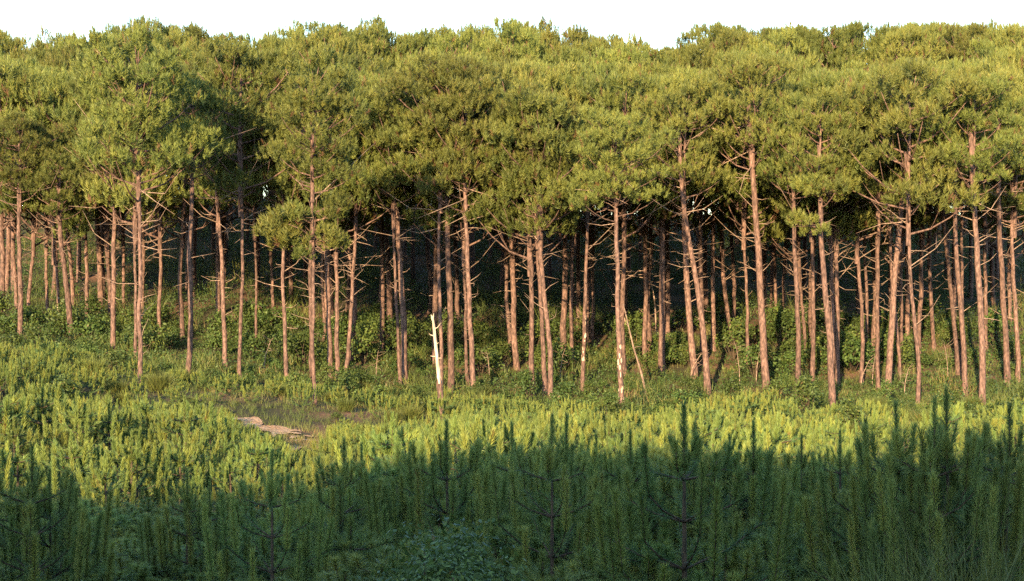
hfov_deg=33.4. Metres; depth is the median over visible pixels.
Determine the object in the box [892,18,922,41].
pine tree
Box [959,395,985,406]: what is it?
broom shrub
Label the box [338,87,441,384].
pine tree
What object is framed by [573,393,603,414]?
leafy bush
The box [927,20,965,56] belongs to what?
pine tree
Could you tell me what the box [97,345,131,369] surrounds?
leafy bush
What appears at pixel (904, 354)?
leafy bush
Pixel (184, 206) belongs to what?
pine tree
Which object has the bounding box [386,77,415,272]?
pine tree
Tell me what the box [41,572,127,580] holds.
young pine
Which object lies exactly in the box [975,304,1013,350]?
leafy bush
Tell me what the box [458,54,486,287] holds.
pine tree
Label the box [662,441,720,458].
young pine
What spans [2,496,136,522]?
young pine
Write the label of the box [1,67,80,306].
pine tree
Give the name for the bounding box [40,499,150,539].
young pine
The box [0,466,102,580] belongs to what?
young pine
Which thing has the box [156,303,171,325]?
leafy bush
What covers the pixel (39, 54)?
pine tree
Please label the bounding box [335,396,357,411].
broom shrub
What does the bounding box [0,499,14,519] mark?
young pine
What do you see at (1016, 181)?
pine tree
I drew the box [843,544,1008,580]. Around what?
young pine
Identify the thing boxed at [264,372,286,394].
leafy bush
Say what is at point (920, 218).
pine tree
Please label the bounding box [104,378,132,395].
broom shrub
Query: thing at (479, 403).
leafy bush
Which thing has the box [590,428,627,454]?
young pine
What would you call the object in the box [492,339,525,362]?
leafy bush
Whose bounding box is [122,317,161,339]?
leafy bush
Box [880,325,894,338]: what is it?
leafy bush
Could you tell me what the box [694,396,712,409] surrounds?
leafy bush
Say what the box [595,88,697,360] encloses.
pine tree
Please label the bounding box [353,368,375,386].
leafy bush
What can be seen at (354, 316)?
pine tree
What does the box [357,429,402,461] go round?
young pine
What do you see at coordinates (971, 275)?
pine tree
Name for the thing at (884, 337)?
leafy bush
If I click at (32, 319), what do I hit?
leafy bush
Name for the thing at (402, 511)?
young pine
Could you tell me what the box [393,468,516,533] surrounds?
young pine
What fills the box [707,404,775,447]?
young pine
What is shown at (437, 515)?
young pine
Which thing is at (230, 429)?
young pine
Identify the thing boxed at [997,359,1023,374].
leafy bush
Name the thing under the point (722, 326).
leafy bush
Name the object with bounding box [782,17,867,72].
pine tree
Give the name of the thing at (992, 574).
broom shrub
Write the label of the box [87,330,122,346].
leafy bush
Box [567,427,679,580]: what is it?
young pine
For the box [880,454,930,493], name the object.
young pine
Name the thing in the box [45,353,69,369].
broom shrub
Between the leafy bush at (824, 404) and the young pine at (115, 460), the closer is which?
the young pine at (115, 460)
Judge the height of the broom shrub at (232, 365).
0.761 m
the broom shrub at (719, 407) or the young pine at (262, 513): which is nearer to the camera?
the young pine at (262, 513)
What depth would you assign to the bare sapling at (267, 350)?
86.50 m
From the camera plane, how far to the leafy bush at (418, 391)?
76.20 m
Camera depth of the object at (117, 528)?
28.72 m
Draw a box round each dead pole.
[598,264,627,325]
[623,304,647,395]
[650,278,657,342]
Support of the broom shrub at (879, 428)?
on the ground at (677, 299)
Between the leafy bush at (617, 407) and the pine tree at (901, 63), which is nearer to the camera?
the leafy bush at (617, 407)
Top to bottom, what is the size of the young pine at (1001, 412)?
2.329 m
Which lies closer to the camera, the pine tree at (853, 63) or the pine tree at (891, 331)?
the pine tree at (891, 331)
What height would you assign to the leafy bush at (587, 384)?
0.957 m
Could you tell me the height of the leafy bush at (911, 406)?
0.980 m
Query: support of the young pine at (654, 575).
on the ground at (677, 299)
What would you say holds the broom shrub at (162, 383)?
on the ground at (677, 299)
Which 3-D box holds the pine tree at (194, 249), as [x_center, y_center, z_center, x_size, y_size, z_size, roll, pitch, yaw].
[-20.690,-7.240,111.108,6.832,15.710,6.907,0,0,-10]
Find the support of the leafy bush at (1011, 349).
on the ground at (677, 299)
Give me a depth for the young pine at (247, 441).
44.78 m
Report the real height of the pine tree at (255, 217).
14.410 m
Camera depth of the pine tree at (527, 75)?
89.42 m
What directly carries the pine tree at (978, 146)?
on the ground at (677, 299)
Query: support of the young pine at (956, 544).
on the ground at (677, 299)
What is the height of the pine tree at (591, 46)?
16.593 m
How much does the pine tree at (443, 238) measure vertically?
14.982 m
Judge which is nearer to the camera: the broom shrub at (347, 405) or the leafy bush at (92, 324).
the broom shrub at (347, 405)
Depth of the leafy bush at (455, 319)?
97.12 m
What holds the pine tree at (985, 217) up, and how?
on the ground at (677, 299)
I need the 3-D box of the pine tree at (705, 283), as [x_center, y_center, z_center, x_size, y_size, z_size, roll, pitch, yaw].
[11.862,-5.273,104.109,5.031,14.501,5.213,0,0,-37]
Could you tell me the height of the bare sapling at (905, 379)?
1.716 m
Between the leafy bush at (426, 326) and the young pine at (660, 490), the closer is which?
the young pine at (660, 490)
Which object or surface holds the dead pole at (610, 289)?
on the ground at (677, 299)
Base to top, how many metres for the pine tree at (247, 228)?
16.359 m
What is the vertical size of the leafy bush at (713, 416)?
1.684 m
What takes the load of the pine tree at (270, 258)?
on the ground at (677, 299)
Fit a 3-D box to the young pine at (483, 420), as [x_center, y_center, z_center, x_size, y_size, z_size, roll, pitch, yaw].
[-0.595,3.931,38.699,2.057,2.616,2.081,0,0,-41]
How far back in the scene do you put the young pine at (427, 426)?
46.13 m
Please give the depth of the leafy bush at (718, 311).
100.62 m
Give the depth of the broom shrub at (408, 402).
73.14 m
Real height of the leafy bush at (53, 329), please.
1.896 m
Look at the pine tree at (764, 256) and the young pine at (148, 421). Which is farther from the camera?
the pine tree at (764, 256)
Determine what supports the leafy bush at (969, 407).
on the ground at (677, 299)
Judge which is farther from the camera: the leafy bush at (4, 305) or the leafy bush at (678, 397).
the leafy bush at (4, 305)
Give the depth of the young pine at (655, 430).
44.80 m
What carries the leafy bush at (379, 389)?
on the ground at (677, 299)
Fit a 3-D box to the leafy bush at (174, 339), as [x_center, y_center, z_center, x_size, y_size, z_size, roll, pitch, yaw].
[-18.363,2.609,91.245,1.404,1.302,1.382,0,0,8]
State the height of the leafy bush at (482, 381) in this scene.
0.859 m
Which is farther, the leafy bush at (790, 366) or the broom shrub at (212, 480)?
the leafy bush at (790, 366)
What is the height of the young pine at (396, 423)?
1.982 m
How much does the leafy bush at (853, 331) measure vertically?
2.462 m
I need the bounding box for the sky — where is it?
[0,0,1023,214]
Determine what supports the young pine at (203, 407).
on the ground at (677, 299)
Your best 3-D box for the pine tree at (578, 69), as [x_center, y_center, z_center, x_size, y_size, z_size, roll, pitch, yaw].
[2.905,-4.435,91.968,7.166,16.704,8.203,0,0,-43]
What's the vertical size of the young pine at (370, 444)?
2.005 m
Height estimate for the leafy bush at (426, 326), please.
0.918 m
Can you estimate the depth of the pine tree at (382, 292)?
92.95 m
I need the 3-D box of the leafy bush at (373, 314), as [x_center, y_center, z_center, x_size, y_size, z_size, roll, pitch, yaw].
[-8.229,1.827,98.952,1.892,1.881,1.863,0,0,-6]
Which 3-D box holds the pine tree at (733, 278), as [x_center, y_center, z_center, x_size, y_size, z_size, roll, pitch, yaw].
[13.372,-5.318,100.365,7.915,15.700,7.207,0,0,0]
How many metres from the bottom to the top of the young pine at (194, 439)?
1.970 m
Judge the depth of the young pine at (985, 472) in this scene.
22.95 m
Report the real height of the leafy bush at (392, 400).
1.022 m
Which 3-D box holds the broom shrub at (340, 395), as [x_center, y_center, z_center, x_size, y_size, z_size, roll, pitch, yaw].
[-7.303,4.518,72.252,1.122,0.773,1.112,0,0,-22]
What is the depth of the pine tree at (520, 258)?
125.03 m
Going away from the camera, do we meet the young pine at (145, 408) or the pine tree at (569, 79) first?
the young pine at (145, 408)
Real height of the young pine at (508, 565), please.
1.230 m
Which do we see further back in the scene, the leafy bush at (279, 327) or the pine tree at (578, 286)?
the pine tree at (578, 286)
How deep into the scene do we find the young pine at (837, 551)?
20.75 m
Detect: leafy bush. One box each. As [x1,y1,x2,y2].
[0,286,15,317]
[0,314,13,334]
[0,330,27,350]
[1,302,50,332]
[5,305,44,339]
[14,342,30,358]
[21,323,56,347]
[22,325,70,341]
[34,342,64,358]
[40,320,63,339]
[40,373,80,400]
[42,303,75,327]
[44,299,82,336]
[55,337,75,348]
[59,315,94,334]
[62,314,109,341]
[67,347,78,363]
[69,335,88,347]
[74,341,86,351]
[79,293,110,323]
[79,341,103,361]
[85,309,110,330]
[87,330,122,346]
[91,340,115,352]
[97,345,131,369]
[99,373,142,389]
[104,319,123,332]
[116,330,137,348]
[117,302,166,330]
[119,444,189,488]
[121,357,146,374]
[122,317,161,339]
[126,322,172,353]
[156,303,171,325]
[156,328,181,349]
[158,360,176,373]
[161,319,187,332]
[162,393,208,412]
[166,326,183,344]
[193,370,232,391]
[198,367,218,386]
[199,331,235,354]
[204,308,238,339]
[206,318,233,330]
[221,329,270,360]
[229,311,258,338]
[230,299,254,326]
[239,369,255,385]
[240,374,257,391]
[241,364,255,373]
[248,300,282,329]
[248,317,277,343]
[254,311,270,327]
[260,368,279,378]
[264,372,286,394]
[267,323,282,340]
[267,328,293,348]
[269,359,282,374]
[273,329,326,365]
[276,304,303,332]
[276,335,319,355]
[286,369,312,397]
[315,362,335,384]
[317,333,355,354]
[319,310,348,343]
[323,309,363,330]
[327,369,359,399]
[328,366,356,382]
[328,382,357,398]
[329,410,343,421]
[341,317,387,364]
[345,322,379,354]
[351,383,391,408]
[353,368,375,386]
[355,513,514,580]
[357,307,379,329]
[368,301,386,322]
[370,312,395,339]
[381,311,423,354]
[381,392,403,411]
[388,382,404,388]
[390,348,424,368]
[393,384,432,409]
[396,531,527,580]
[409,324,431,347]
[410,383,433,400]
[411,321,431,330]
[411,337,447,358]
[414,368,423,377]
[437,311,467,340]
[437,320,463,350]
[446,346,464,366]
[458,340,504,375]
[459,397,496,413]
[460,318,488,335]
[461,381,483,394]
[474,324,507,349]
[476,376,490,387]
[481,348,502,368]
[484,370,495,381]
[488,416,506,428]
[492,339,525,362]
[497,389,519,399]
[504,310,525,330]
[512,367,540,399]
[517,321,546,350]
[517,396,534,411]
[524,348,555,366]
[526,370,541,386]
[539,317,586,343]
[544,390,573,411]
[546,337,580,372]
[549,378,577,404]
[550,318,559,337]
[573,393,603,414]
[580,379,595,394]
[589,318,608,335]
[598,379,608,390]
[600,390,625,407]
[601,312,615,331]
[601,340,638,354]
[605,395,634,422]
[607,373,616,382]
[607,401,637,420]
[608,325,654,351]
[610,309,652,336]
[627,384,636,392]
[633,326,642,341]
[633,407,657,422]
[637,338,681,362]
[640,359,659,377]
[648,332,671,355]
[649,403,668,413]
[651,401,674,409]
[653,305,707,330]
[654,376,665,383]
[665,388,702,413]
[666,327,687,347]
[674,376,700,398]
[675,344,701,365]
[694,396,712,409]
[696,410,741,435]
[704,290,742,329]
[712,316,751,359]
[718,319,735,336]
[718,373,748,404]
[727,318,773,344]
[734,392,759,411]
[736,339,785,377]
[751,403,790,419]
[763,371,792,399]
[765,301,794,332]
[766,311,794,349]
[767,306,801,342]
[771,396,797,412]
[772,335,810,366]
[778,351,807,378]
[788,371,823,409]
[789,407,816,417]
[792,382,819,399]
[794,318,819,333]
[795,307,825,328]
[806,345,841,366]
[809,329,851,356]
[816,397,830,409]
[819,334,874,372]
[822,389,845,399]
[832,395,865,428]
[835,310,857,328]
[840,324,868,365]
[847,315,864,334]
[852,383,862,391]
[858,387,879,405]
[868,307,911,327]
[870,423,887,440]
[873,325,928,357]
[875,379,897,403]
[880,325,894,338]
[881,319,888,329]
[882,399,902,414]
[884,340,915,371]
[900,401,917,420]
[911,297,945,332]
[913,353,935,366]
[921,392,958,411]
[929,410,978,430]
[935,316,974,336]
[937,300,970,322]
[938,316,970,346]
[949,346,994,367]
[951,390,963,403]
[959,400,979,416]
[964,317,990,335]
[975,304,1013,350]
[980,393,1019,416]
[986,378,996,390]
[993,339,1023,360]
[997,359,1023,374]
[1011,401,1023,425]
[1012,379,1023,400]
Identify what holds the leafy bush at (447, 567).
on the ground at (677, 299)
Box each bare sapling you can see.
[257,334,276,367]
[553,348,575,381]
[729,342,748,380]
[900,364,913,392]
[933,334,956,380]
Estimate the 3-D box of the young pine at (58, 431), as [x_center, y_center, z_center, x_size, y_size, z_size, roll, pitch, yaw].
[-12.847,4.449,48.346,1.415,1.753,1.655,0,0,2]
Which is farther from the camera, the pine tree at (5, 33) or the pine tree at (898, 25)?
the pine tree at (5, 33)
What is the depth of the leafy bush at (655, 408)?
77.17 m
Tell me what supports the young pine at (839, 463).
on the ground at (677, 299)
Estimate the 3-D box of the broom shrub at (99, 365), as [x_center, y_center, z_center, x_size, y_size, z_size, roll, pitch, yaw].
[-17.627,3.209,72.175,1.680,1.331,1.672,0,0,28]
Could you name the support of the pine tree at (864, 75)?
on the ground at (677, 299)
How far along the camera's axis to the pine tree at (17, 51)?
143.44 m
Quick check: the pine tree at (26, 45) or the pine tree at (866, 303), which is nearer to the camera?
the pine tree at (866, 303)
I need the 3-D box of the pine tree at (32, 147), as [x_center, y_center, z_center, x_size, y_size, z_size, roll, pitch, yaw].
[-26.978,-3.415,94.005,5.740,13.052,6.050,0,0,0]
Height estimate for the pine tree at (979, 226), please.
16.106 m
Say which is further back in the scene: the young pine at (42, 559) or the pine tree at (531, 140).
the pine tree at (531, 140)
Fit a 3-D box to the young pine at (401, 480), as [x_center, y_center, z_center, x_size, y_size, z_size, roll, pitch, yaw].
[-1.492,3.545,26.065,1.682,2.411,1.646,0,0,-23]
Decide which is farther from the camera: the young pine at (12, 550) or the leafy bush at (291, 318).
the leafy bush at (291, 318)
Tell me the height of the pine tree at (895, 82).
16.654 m
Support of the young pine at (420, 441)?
on the ground at (677, 299)
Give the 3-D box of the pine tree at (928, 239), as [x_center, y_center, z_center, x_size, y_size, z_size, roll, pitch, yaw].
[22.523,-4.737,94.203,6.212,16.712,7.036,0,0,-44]
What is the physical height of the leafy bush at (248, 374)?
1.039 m
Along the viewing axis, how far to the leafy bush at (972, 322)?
98.61 m
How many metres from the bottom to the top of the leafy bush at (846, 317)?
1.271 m
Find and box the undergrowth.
[1,188,1023,412]
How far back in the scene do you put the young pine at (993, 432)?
45.78 m
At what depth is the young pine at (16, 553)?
25.11 m
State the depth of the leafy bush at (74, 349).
79.42 m
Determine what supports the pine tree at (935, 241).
on the ground at (677, 299)
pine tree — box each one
[0,27,7,45]
[0,29,18,57]
[0,50,64,315]
[0,54,44,290]
[0,55,40,298]
[0,76,43,318]
[0,81,111,319]
[0,110,74,335]
[1,28,10,50]
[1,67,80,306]
[3,33,46,220]
[10,83,79,322]
[15,32,46,50]
[18,42,86,256]
[21,142,95,339]
[23,46,47,235]
[29,79,116,316]
[30,63,79,305]
[34,22,90,53]
[34,65,77,299]
[49,35,100,240]
[52,58,132,318]
[62,103,150,353]
[65,87,121,313]
[67,36,189,358]
[69,23,231,383]
[69,47,136,311]
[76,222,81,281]
[84,63,106,297]
[85,89,181,318]
[93,22,131,40]
[99,33,127,46]
[100,37,123,246]
[103,12,171,45]
[108,49,206,326]
[129,14,182,231]
[132,95,229,340]
[150,71,254,384]
[152,29,234,242]
[153,205,157,263]
[154,66,262,366]
[154,185,188,290]
[161,18,200,49]
[176,38,204,252]
[177,23,214,48]
[179,61,220,296]
[180,35,321,377]
[180,64,257,283]
[182,50,263,263]
[188,88,244,317]
[192,49,221,275]
[211,115,293,351]
[215,29,255,229]
[216,86,341,381]
[218,30,256,212]
[222,77,279,325]
[233,41,264,250]
[244,71,267,294]
[246,48,311,265]
[249,36,292,55]
[250,63,375,405]
[251,77,384,377]
[252,21,310,64]
[252,31,302,198]
[254,38,378,381]
[258,70,305,303]
[259,107,414,380]
[260,57,311,280]
[275,213,379,340]
[283,16,325,49]
[286,25,373,72]
[294,21,348,36]
[296,17,362,69]
[302,79,309,297]
[309,62,388,311]
[315,235,365,326]
[318,52,389,254]
[320,85,418,367]
[322,67,354,273]
[322,282,326,322]
[337,13,407,69]
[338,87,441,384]
[341,192,390,361]
[347,20,420,69]
[354,53,391,253]
[355,62,393,261]
[360,72,418,311]
[362,166,416,354]
[363,76,437,335]
[366,89,424,384]
[369,51,502,394]
[380,85,489,389]
[382,28,452,225]
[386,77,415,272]
[387,81,472,363]
[394,46,469,313]
[396,95,531,385]
[399,69,444,285]
[406,26,477,245]
[412,22,456,52]
[414,63,532,391]
[431,21,491,58]
[441,196,483,323]
[441,219,445,257]
[443,56,590,369]
[452,228,458,264]
[457,50,493,281]
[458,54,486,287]
[459,40,537,253]
[462,22,500,51]
[463,77,585,396]
[463,90,608,397]
[466,61,507,302]
[470,50,558,351]
[476,14,560,60]
[478,13,557,65]
[483,83,586,397]
[486,214,492,268]
[498,15,557,51]
[508,27,562,64]
[514,220,525,291]
[515,57,626,358]
[517,59,553,279]
[517,230,521,261]
[518,69,612,363]
[532,56,637,347]
[537,45,618,265]
[539,74,553,297]
[540,21,608,65]
[543,112,649,390]
[547,22,571,54]
[556,61,561,253]
[558,216,581,328]
[564,29,591,212]
[564,39,621,247]
[567,103,682,402]
[569,247,575,312]
[575,68,694,375]
[578,210,613,340]
[590,42,649,256]
[591,30,622,229]
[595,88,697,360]
[602,198,690,351]
[607,87,632,317]
[611,29,654,239]
[611,90,629,287]
[613,57,670,280]
[618,73,712,371]
[618,215,638,300]
[626,81,736,394]
[627,65,746,378]
[629,41,679,242]
[631,200,694,336]
[642,68,678,252]
[651,73,698,295]
[662,43,676,63]
[663,62,705,250]
[664,39,703,237]
[668,113,749,365]
[669,20,726,234]
[676,58,771,340]
[680,50,819,391]
[683,67,713,276]
[684,27,766,241]
[686,75,790,367]
[687,73,746,350]
[690,21,746,68]
[696,21,746,43]
[699,67,786,320]
[703,208,716,315]
[712,45,765,257]
[715,26,756,38]
[727,49,796,310]
[727,54,790,315]
[737,87,846,352]
[741,44,832,310]
[745,24,807,66]
[746,84,852,382]
[747,23,783,45]
[749,90,835,399]
[753,233,756,281]
[758,202,773,306]
[761,85,874,407]
[764,20,811,41]
[767,67,893,382]
[775,21,835,234]
[776,83,818,342]
[780,130,891,384]
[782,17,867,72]
[800,67,924,384]
[802,68,821,300]
[802,72,808,272]
[815,68,836,263]
[817,237,821,309]
[819,21,875,62]
[821,55,990,403]
[823,18,891,67]
[824,60,883,316]
[824,65,949,374]
[830,86,919,390]
[841,201,884,359]
[849,21,946,68]
[851,58,960,363]
[853,137,931,379]
[856,74,953,395]
[861,225,891,348]
[867,20,919,229]
[870,56,934,270]
[871,22,927,60]
[872,58,891,257]
[882,228,895,316]
[887,115,966,356]
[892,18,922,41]
[893,55,983,353]
[894,78,916,299]
[903,19,938,29]
[904,239,918,336]
[906,21,971,235]
[910,110,988,374]
[911,72,1023,407]
[913,92,1013,397]
[919,20,998,245]
[924,20,962,224]
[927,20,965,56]
[927,165,1023,352]
[929,62,1023,373]
[932,58,970,281]
[933,217,937,260]
[935,56,983,316]
[945,40,1023,330]
[957,55,1017,307]
[960,17,1001,47]
[960,55,1002,298]
[961,67,1023,385]
[962,84,1023,385]
[963,35,1012,268]
[965,64,1023,312]
[973,21,1023,62]
[979,19,1023,239]
[995,219,998,291]
[998,21,1015,31]
[998,24,1023,60]
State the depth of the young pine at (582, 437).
40.43 m
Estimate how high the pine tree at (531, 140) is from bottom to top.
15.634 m
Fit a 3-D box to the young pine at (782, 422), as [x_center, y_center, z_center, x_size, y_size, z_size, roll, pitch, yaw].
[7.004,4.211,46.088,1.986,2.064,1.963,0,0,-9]
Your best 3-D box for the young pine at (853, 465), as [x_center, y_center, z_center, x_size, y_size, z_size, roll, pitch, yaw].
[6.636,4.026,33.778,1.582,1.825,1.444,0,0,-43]
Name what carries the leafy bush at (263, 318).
on the ground at (677, 299)
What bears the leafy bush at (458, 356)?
on the ground at (677, 299)
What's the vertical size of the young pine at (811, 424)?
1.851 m
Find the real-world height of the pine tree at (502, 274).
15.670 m
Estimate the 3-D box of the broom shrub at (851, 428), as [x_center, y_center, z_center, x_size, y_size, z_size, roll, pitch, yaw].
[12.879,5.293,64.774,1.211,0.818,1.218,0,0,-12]
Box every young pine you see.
[0,363,28,406]
[0,391,57,458]
[0,412,22,455]
[0,416,48,462]
[0,437,56,498]
[0,440,117,580]
[0,465,77,580]
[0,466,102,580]
[0,478,16,497]
[0,478,116,580]
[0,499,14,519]
[0,523,48,561]
[0,534,69,577]
[0,571,24,580]
[1,351,50,397]
[1,360,28,398]
[1,387,61,449]
[1,566,58,580]
[2,453,11,492]
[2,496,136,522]
[6,378,75,456]
[6,554,92,580]
[19,386,102,441]
[21,531,164,580]
[21,564,174,580]
[27,429,113,501]
[34,391,124,459]
[36,390,105,451]
[36,417,83,459]
[38,560,205,580]
[40,437,99,499]
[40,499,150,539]
[40,512,123,551]
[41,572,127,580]
[48,393,128,470]
[65,437,156,505]
[68,399,145,450]
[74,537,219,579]
[75,452,135,513]
[78,429,171,511]
[81,390,133,447]
[84,398,145,448]
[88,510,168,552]
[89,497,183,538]
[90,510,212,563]
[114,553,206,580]
[120,451,161,499]
[121,392,175,436]
[125,404,192,447]
[129,405,191,444]
[133,421,190,452]
[134,395,224,475]
[134,466,239,580]
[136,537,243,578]
[143,436,206,505]
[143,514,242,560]
[153,394,228,442]
[154,425,215,492]
[154,480,251,580]
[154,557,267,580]
[158,475,212,516]
[160,495,216,539]
[161,430,233,488]
[169,511,265,550]
[182,414,239,476]
[190,406,254,463]
[190,543,278,580]
[191,413,259,466]
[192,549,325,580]
[193,451,266,509]
[200,450,336,580]
[203,503,286,537]
[205,572,286,580]
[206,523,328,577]
[213,429,288,508]
[229,524,280,554]
[234,457,315,515]
[236,427,284,472]
[236,432,303,471]
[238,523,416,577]
[244,500,328,555]
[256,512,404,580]
[257,486,360,552]
[273,446,312,496]
[275,567,388,580]
[280,473,321,528]
[286,436,405,552]
[292,452,329,491]
[304,433,352,461]
[306,451,364,491]
[306,462,402,538]
[307,504,432,580]
[314,441,416,532]
[314,443,444,516]
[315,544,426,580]
[325,484,473,552]
[326,485,425,534]
[333,411,459,484]
[336,440,499,489]
[338,409,424,460]
[339,425,373,454]
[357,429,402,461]
[359,446,477,542]
[360,418,508,576]
[362,481,485,547]
[362,524,500,577]
[363,413,420,453]
[368,429,415,468]
[369,429,460,471]
[369,531,531,580]
[382,416,434,459]
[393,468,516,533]
[397,474,455,529]
[400,509,586,580]
[413,437,525,540]
[417,412,522,474]
[418,413,489,450]
[421,410,486,482]
[435,409,540,478]
[441,408,555,476]
[443,412,481,421]
[445,419,549,522]
[465,414,500,435]
[469,447,626,546]
[470,499,581,557]
[472,409,623,580]
[475,506,616,565]
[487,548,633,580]
[492,412,563,473]
[492,551,579,580]
[501,418,533,453]
[502,424,608,458]
[507,483,613,555]
[510,409,576,458]
[516,411,626,562]
[517,461,623,510]
[527,401,613,449]
[530,400,589,435]
[530,501,680,565]
[542,432,647,549]
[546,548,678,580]
[549,516,681,580]
[561,410,595,450]
[561,424,592,454]
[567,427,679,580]
[579,411,650,454]
[583,524,722,580]
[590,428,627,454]
[591,399,798,580]
[593,421,672,462]
[599,448,674,520]
[603,439,699,497]
[606,555,714,580]
[611,434,663,468]
[619,419,770,580]
[623,429,672,455]
[627,411,681,444]
[635,510,770,580]
[641,408,687,443]
[648,491,691,530]
[650,484,771,572]
[653,420,711,444]
[654,461,728,539]
[659,404,745,459]
[662,408,751,453]
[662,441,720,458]
[666,432,796,567]
[669,439,790,481]
[674,532,803,580]
[675,480,817,552]
[687,509,796,578]
[688,423,746,459]
[696,420,816,561]
[700,544,849,580]
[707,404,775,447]
[709,412,794,471]
[719,519,885,580]
[720,412,833,464]
[739,418,792,455]
[741,409,810,450]
[742,431,815,482]
[762,416,804,454]
[764,460,859,548]
[772,453,837,476]
[772,483,863,551]
[777,434,838,542]
[779,537,908,580]
[784,430,857,480]
[785,414,919,580]
[788,427,883,520]
[791,415,830,449]
[793,516,926,579]
[799,397,1001,580]
[809,434,873,464]
[811,415,860,452]
[816,440,877,472]
[826,450,858,487]
[841,408,909,452]
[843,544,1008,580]
[845,393,1023,580]
[857,383,1023,580]
[857,516,983,560]
[869,417,927,460]
[876,410,928,452]
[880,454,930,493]
[882,414,960,461]
[911,443,1016,554]
[914,401,971,452]
[917,434,964,456]
[917,552,1018,580]
[922,400,1023,580]
[953,530,1011,560]
[954,407,1012,460]
[963,426,1022,558]
[977,399,1023,455]
[987,424,1023,460]
[1000,409,1023,454]
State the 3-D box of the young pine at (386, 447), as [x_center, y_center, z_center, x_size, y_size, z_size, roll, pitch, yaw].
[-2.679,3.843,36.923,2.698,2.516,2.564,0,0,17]
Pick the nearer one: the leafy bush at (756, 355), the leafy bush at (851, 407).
the leafy bush at (851, 407)
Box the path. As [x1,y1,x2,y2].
[234,416,317,453]
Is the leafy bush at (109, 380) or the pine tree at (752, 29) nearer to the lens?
the leafy bush at (109, 380)
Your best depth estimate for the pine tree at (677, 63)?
137.34 m
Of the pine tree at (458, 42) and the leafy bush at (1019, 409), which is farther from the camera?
the pine tree at (458, 42)
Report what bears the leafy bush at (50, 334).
on the ground at (677, 299)
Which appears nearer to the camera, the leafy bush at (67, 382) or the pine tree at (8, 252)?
the leafy bush at (67, 382)
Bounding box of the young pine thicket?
[0,335,1023,516]
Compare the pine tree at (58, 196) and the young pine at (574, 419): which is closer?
the young pine at (574, 419)
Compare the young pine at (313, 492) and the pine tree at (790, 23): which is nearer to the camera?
the young pine at (313, 492)
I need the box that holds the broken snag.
[430,313,443,418]
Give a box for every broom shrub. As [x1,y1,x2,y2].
[0,448,48,492]
[2,344,21,362]
[2,355,20,371]
[20,424,67,455]
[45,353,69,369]
[46,424,96,463]
[76,353,113,377]
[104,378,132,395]
[110,391,136,403]
[142,368,179,392]
[149,401,173,415]
[154,475,184,495]
[167,365,192,384]
[173,440,228,475]
[176,394,199,408]
[182,365,197,381]
[185,402,220,425]
[193,454,234,486]
[213,467,236,488]
[229,420,252,430]
[230,362,243,374]
[244,456,298,495]
[268,384,289,396]
[271,434,285,442]
[293,450,347,488]
[323,392,332,401]
[328,391,349,403]
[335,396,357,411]
[352,418,372,432]
[358,379,376,391]
[380,384,400,396]
[383,408,404,421]
[394,393,421,410]
[399,402,425,421]
[423,389,444,411]
[423,393,454,411]
[441,402,466,417]
[460,387,489,397]
[464,391,485,403]
[471,392,497,413]
[480,385,492,394]
[559,399,586,414]
[585,410,615,430]
[663,397,678,408]
[711,391,731,401]
[715,402,740,413]
[762,512,1019,580]
[791,416,815,427]
[813,477,1023,580]
[836,422,861,436]
[863,394,888,412]
[868,418,891,443]
[875,401,890,416]
[893,406,911,418]
[908,394,925,401]
[909,405,943,426]
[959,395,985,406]
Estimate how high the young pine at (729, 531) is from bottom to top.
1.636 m
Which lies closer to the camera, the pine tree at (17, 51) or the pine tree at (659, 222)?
the pine tree at (659, 222)
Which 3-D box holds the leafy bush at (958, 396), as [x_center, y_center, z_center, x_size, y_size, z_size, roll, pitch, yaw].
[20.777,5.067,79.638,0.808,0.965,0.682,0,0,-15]
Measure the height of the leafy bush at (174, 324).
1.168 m
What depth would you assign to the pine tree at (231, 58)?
81.23 m
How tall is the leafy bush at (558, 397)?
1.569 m
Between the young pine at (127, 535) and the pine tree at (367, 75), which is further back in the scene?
the pine tree at (367, 75)
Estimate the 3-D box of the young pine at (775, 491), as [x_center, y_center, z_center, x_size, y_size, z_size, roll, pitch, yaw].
[2.992,3.271,24.238,1.785,2.627,2.109,0,0,-7]
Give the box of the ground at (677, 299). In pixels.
[1,199,1023,579]
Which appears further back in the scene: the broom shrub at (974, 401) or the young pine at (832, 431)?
the broom shrub at (974, 401)
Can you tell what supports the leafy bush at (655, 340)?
on the ground at (677, 299)
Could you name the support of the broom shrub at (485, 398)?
on the ground at (677, 299)
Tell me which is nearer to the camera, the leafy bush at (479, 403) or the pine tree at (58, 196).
the leafy bush at (479, 403)
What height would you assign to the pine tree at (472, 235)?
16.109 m
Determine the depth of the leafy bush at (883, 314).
100.41 m
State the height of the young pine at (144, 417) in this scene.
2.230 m
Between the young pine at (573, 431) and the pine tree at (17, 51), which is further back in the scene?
the pine tree at (17, 51)
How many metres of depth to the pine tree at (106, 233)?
99.91 m
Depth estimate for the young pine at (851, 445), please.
35.15 m
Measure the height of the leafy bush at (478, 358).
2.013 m
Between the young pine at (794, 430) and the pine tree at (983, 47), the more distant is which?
the pine tree at (983, 47)
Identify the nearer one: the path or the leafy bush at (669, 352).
the path
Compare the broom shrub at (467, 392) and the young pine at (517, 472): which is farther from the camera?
the broom shrub at (467, 392)
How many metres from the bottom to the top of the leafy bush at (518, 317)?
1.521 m
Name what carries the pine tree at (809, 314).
on the ground at (677, 299)
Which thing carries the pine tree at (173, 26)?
on the ground at (677, 299)

